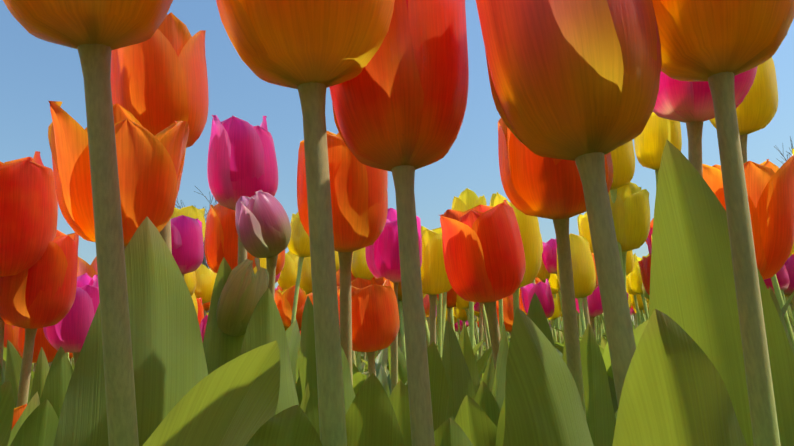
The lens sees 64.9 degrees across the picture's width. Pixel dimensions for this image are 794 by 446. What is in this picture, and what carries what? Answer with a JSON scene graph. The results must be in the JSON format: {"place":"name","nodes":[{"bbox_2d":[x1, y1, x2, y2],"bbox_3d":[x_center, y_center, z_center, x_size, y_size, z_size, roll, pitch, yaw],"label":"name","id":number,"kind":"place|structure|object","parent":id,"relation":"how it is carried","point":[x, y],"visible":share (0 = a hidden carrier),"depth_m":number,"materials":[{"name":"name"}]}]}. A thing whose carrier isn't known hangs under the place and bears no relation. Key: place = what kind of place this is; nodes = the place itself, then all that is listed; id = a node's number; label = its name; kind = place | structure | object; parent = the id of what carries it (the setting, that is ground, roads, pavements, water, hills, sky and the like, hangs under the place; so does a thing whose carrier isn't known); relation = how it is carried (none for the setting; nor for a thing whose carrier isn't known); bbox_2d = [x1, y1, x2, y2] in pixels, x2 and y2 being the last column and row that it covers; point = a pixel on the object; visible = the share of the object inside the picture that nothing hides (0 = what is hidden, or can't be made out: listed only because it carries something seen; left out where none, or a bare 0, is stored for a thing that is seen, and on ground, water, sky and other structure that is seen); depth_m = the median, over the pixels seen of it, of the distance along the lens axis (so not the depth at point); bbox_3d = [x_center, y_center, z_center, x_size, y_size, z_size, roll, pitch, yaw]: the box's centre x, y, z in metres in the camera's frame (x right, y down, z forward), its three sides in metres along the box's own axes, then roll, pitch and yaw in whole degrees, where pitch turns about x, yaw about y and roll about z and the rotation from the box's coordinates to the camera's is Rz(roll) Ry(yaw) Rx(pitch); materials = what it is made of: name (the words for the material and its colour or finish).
{"place":"outdoors","nodes":[
{"label":"outdoors","id":0,"kind":"place"},
{"bbox_2d":[0,0,793,358],"label":"sky","id":1,"kind":"structure","parent":0,"point":[34,72],"materials":[{"name":"blue"}]},
{"label":"ground","id":2,"kind":"structure","parent":0,"visible":0},
{"bbox_2d":[175,186,216,312],"bbox_3d":[-12.329,4.423,45.218,9.075,15.704,10.273,-4,-14,-1],"label":"tree","id":3,"kind":"object","parent":2,"relation":"on","point":[204,262],"visible":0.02,"depth_m":45.86,"materials":[{"name":"green plant"}]},
{"bbox_2d":[775,137,793,163],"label":"tree","id":4,"kind":"object","parent":2,"relation":"on","point":[786,151],"visible":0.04,"depth_m":45.80,"materials":[{"name":"grey plant"}]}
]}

